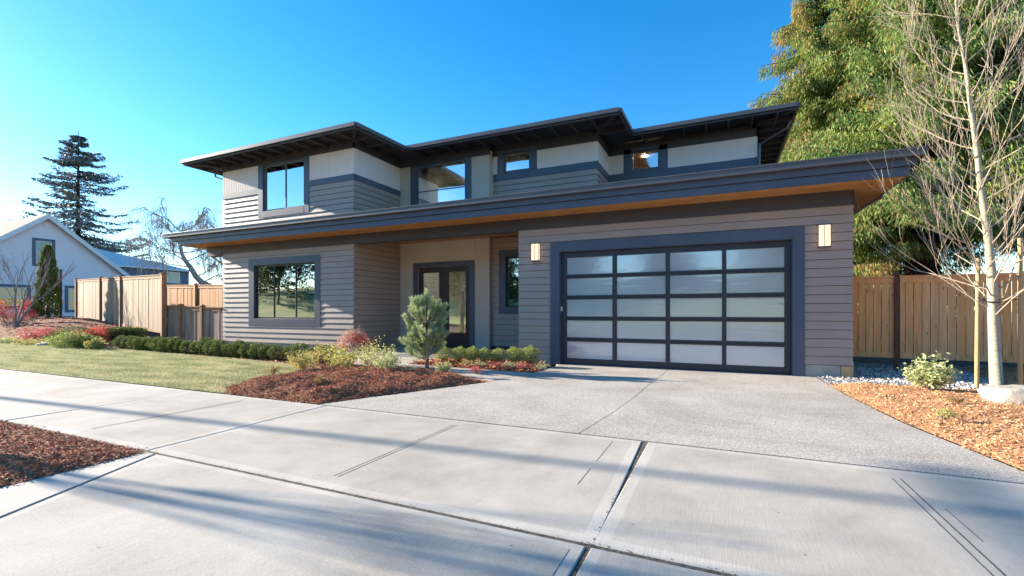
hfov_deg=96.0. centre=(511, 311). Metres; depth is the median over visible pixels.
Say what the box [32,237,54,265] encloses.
window
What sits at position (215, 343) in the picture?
hedge bush
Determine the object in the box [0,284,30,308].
window
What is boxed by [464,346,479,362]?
boxwood
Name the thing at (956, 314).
tall shrub
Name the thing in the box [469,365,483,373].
tuft
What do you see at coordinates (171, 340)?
hedge bush
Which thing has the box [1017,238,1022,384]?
wooden stake
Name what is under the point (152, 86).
sky
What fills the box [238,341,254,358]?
hedge bush
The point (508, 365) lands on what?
heather mound
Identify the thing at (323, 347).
hedge bush
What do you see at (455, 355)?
boxwood
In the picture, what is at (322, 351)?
garden shrub
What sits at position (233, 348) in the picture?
hedge bush
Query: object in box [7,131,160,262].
spruce tree
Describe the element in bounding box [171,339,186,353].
hedge bush
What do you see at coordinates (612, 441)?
pavement score
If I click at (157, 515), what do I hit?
apron
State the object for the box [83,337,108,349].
shrub
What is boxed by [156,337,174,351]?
hedge bush
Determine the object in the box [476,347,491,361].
boxwood
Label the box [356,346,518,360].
porch floor
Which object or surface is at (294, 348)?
hedge bush
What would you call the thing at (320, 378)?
tuft
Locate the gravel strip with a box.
[818,364,985,389]
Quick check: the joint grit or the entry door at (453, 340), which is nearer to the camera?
the joint grit
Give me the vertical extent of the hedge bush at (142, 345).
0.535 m
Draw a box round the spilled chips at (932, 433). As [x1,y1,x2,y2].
[828,385,1018,470]
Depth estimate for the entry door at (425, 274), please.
16.33 m
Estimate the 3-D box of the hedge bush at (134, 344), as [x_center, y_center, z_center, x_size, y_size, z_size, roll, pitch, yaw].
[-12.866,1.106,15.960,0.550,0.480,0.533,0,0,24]
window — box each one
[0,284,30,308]
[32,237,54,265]
[65,285,74,311]
[166,271,179,283]
[249,254,320,326]
[258,156,309,217]
[411,157,470,204]
[497,146,536,173]
[499,249,518,313]
[624,145,666,172]
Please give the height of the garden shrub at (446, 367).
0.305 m
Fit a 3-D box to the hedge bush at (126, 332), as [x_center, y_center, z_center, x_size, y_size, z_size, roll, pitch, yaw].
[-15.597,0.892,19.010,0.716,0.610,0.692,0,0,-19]
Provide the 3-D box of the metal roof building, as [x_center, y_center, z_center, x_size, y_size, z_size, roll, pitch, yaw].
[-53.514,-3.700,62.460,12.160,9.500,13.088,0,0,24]
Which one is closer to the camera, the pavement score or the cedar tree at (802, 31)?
the pavement score
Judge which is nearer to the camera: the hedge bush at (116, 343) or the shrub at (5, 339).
the hedge bush at (116, 343)
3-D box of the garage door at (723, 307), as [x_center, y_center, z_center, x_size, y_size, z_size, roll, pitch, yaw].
[3.601,-0.087,10.854,5.105,2.845,0.110,0,0,24]
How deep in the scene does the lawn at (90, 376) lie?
11.03 m
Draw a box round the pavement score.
[91,400,1005,575]
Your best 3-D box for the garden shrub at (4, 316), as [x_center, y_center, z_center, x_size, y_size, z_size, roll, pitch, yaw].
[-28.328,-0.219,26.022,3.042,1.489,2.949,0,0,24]
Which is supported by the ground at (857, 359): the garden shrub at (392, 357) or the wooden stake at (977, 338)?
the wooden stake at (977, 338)
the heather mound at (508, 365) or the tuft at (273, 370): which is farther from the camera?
the heather mound at (508, 365)
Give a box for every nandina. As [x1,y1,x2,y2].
[0,298,36,322]
[14,324,58,340]
[17,297,43,317]
[68,324,116,341]
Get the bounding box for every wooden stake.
[974,258,980,388]
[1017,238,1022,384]
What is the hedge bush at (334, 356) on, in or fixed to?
on the hedge mulch bed at (21, 325)
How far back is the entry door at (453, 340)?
15.84 m
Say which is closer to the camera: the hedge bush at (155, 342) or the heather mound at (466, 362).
the heather mound at (466, 362)
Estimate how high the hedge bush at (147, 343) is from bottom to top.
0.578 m
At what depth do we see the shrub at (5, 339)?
19.55 m
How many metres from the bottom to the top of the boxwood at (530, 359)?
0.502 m
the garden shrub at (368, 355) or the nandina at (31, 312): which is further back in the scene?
the nandina at (31, 312)
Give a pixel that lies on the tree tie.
(1000, 300)
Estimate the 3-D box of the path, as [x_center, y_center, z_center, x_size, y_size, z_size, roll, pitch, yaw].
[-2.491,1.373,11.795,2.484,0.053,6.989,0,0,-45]
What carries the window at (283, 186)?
in the house at (691, 244)
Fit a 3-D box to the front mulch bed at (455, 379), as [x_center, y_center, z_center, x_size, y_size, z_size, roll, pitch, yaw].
[-2.839,1.245,8.821,4.274,0.203,3.825,0,0,24]
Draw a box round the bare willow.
[116,196,222,284]
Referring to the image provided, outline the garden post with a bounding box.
[59,269,61,317]
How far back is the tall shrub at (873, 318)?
18.32 m
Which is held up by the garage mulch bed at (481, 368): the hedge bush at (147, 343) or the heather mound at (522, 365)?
the heather mound at (522, 365)
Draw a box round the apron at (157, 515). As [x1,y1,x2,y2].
[0,452,720,575]
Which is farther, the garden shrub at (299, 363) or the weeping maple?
the weeping maple
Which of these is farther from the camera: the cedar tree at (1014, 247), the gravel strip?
the cedar tree at (1014, 247)
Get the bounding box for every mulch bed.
[0,317,355,369]
[0,423,142,486]
[225,366,483,403]
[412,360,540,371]
[829,366,1023,469]
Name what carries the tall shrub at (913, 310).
on the ground at (857, 359)
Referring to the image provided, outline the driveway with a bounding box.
[320,363,1023,483]
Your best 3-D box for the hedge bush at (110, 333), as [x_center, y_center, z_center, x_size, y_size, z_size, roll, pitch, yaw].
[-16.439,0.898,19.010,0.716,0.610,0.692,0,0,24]
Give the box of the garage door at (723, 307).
[561,241,790,373]
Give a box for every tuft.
[260,366,281,374]
[312,374,333,382]
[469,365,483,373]
[929,407,960,419]
[945,394,969,403]
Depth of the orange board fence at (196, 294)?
20.69 m
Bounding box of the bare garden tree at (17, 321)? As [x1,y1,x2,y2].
[0,248,77,326]
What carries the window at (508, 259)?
in the house at (691, 244)
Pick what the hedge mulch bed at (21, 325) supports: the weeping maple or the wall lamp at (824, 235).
the weeping maple
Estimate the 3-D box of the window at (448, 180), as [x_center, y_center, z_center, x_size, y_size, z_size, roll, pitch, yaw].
[-2.475,-3.935,16.103,2.480,2.531,0.182,0,0,24]
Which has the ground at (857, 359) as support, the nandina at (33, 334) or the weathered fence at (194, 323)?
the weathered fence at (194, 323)
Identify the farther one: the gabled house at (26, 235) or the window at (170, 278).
the window at (170, 278)
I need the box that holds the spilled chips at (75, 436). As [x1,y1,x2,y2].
[1,418,155,485]
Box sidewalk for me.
[0,369,1023,575]
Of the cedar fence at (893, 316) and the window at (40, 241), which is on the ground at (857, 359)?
the cedar fence at (893, 316)
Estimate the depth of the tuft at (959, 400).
6.21 m
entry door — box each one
[419,267,443,342]
[444,266,468,347]
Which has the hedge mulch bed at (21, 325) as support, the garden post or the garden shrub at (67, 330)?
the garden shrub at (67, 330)
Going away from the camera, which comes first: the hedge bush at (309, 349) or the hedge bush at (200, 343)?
the hedge bush at (309, 349)
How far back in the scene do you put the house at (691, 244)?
13.15 m
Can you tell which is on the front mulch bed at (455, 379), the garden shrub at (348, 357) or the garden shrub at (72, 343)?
the garden shrub at (348, 357)
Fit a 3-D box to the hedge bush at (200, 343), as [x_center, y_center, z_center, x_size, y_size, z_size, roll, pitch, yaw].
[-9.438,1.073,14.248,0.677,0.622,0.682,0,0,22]
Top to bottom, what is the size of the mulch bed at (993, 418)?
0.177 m
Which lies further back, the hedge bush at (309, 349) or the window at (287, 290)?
the window at (287, 290)
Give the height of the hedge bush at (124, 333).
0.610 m
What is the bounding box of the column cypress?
[31,244,64,317]
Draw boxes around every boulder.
[35,342,48,345]
[977,385,1023,404]
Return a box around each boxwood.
[435,346,451,361]
[451,345,467,360]
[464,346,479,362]
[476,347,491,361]
[491,347,505,361]
[506,346,521,362]
[520,344,539,364]
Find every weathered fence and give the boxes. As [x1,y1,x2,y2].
[75,272,167,337]
[167,303,222,345]
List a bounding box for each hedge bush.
[103,326,117,339]
[109,327,128,338]
[110,335,125,348]
[116,326,133,335]
[120,335,134,348]
[123,326,142,336]
[125,336,142,349]
[130,326,148,336]
[131,337,146,349]
[137,336,152,350]
[144,336,158,350]
[148,337,164,351]
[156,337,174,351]
[163,336,182,352]
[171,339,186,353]
[179,340,194,353]
[189,341,203,354]
[195,337,211,354]
[201,339,218,355]
[208,339,228,356]
[220,343,239,356]
[227,339,247,357]
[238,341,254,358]
[246,342,265,358]
[257,344,273,359]
[266,343,284,359]
[281,344,299,360]
[287,342,308,361]
[301,347,314,360]
[311,344,329,362]
[325,347,344,364]
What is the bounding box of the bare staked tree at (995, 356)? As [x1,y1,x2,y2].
[849,0,1023,385]
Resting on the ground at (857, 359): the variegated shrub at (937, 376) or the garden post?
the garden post
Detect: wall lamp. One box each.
[531,243,539,261]
[817,223,831,247]
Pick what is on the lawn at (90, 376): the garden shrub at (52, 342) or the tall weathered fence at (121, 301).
the garden shrub at (52, 342)
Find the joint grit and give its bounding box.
[154,449,735,574]
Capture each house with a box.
[0,214,130,316]
[162,101,926,379]
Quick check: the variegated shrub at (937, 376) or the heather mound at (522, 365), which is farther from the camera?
the heather mound at (522, 365)
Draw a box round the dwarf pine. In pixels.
[398,287,449,368]
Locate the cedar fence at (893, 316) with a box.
[853,272,1023,370]
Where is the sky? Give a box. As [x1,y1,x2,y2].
[0,0,1023,311]
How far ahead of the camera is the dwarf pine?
10.67 m
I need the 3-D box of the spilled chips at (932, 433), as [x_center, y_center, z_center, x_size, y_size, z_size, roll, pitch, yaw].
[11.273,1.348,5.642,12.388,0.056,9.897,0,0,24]
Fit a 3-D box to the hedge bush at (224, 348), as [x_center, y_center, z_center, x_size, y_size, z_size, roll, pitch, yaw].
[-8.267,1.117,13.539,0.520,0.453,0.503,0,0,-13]
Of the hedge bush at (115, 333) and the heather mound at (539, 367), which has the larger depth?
the hedge bush at (115, 333)
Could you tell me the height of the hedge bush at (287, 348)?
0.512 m
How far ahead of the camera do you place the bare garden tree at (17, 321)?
23.73 m
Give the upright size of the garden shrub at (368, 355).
0.789 m
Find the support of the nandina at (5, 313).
on the hedge mulch bed at (21, 325)
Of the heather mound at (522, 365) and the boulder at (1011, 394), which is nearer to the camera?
the boulder at (1011, 394)
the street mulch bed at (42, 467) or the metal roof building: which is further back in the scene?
the metal roof building
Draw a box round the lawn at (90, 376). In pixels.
[0,343,297,393]
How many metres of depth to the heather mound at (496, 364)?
10.82 m
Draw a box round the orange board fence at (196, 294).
[167,283,222,306]
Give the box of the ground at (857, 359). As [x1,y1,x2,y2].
[0,316,1023,470]
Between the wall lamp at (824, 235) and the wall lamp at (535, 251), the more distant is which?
the wall lamp at (535, 251)
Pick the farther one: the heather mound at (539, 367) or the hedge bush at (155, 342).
the hedge bush at (155, 342)
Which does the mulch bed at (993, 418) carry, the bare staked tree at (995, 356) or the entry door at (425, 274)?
the bare staked tree at (995, 356)
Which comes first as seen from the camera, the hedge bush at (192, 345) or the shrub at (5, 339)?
the hedge bush at (192, 345)
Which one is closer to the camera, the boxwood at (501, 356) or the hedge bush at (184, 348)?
the boxwood at (501, 356)
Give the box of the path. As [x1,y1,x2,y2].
[350,355,530,382]
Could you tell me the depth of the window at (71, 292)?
45.10 m
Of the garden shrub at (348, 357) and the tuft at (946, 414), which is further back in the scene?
the garden shrub at (348, 357)
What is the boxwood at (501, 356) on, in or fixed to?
on the garage mulch bed at (481, 368)
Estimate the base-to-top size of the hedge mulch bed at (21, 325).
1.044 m
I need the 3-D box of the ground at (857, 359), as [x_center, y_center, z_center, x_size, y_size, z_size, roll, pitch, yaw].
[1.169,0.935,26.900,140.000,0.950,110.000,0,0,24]
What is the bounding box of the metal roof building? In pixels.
[95,248,189,284]
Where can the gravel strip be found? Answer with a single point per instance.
(892, 378)
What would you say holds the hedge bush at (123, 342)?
on the hedge mulch bed at (21, 325)
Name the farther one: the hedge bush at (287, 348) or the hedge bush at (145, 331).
the hedge bush at (145, 331)
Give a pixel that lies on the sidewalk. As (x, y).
(739, 513)
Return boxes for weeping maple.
[333,326,374,362]
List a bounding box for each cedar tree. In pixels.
[746,0,973,295]
[779,0,1023,339]
[899,0,1023,257]
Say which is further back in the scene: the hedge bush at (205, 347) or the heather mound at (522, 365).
the hedge bush at (205, 347)
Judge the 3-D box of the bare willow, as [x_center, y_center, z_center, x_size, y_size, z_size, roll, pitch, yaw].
[-18.848,-2.721,27.307,6.538,7.839,4.667,0,0,-12]
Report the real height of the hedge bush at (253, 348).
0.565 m
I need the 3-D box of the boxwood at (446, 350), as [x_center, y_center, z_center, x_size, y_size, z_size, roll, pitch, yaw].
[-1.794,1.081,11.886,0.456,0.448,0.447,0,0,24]
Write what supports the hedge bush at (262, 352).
on the hedge mulch bed at (21, 325)
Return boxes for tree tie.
[977,297,1017,302]
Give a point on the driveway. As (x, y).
(797, 417)
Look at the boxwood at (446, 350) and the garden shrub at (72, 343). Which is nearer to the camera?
the boxwood at (446, 350)
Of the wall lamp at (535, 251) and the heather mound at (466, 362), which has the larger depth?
the wall lamp at (535, 251)
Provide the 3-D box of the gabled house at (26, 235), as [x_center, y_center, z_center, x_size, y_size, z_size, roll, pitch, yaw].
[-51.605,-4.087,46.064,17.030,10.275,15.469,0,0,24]
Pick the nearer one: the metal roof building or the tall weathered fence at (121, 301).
the tall weathered fence at (121, 301)
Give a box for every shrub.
[0,296,27,318]
[0,336,28,342]
[10,337,47,344]
[39,325,106,345]
[42,331,96,347]
[65,334,105,348]
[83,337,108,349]
[284,350,323,369]
[301,337,344,363]
[323,344,361,366]
[353,335,397,366]
[371,348,400,369]
[434,360,452,372]
[865,284,913,334]
[865,289,913,345]
[901,351,962,389]
[947,285,983,338]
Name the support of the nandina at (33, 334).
on the hedge mulch bed at (21, 325)
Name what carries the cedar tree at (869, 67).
on the ground at (857, 359)
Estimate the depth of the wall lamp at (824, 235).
9.36 m
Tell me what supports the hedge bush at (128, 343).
on the hedge mulch bed at (21, 325)
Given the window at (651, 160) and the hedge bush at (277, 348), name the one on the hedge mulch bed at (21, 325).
the hedge bush at (277, 348)
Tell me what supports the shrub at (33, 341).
on the hedge mulch bed at (21, 325)
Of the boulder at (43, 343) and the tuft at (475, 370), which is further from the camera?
the boulder at (43, 343)
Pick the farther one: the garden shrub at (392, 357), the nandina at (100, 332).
the nandina at (100, 332)
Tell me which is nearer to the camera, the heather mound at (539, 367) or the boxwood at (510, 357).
the heather mound at (539, 367)
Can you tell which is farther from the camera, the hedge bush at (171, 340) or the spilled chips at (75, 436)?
the hedge bush at (171, 340)
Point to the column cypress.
(51, 299)
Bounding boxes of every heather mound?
[458,358,472,365]
[470,360,487,366]
[489,361,503,367]
[501,361,517,368]
[515,363,530,368]
[531,363,547,369]
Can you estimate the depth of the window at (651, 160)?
15.03 m
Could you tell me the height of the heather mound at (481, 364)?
0.179 m
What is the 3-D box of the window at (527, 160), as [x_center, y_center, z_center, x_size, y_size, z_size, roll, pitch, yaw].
[0.183,-4.976,15.210,1.400,0.748,0.182,0,0,24]
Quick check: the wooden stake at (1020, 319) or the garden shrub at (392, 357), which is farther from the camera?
the garden shrub at (392, 357)

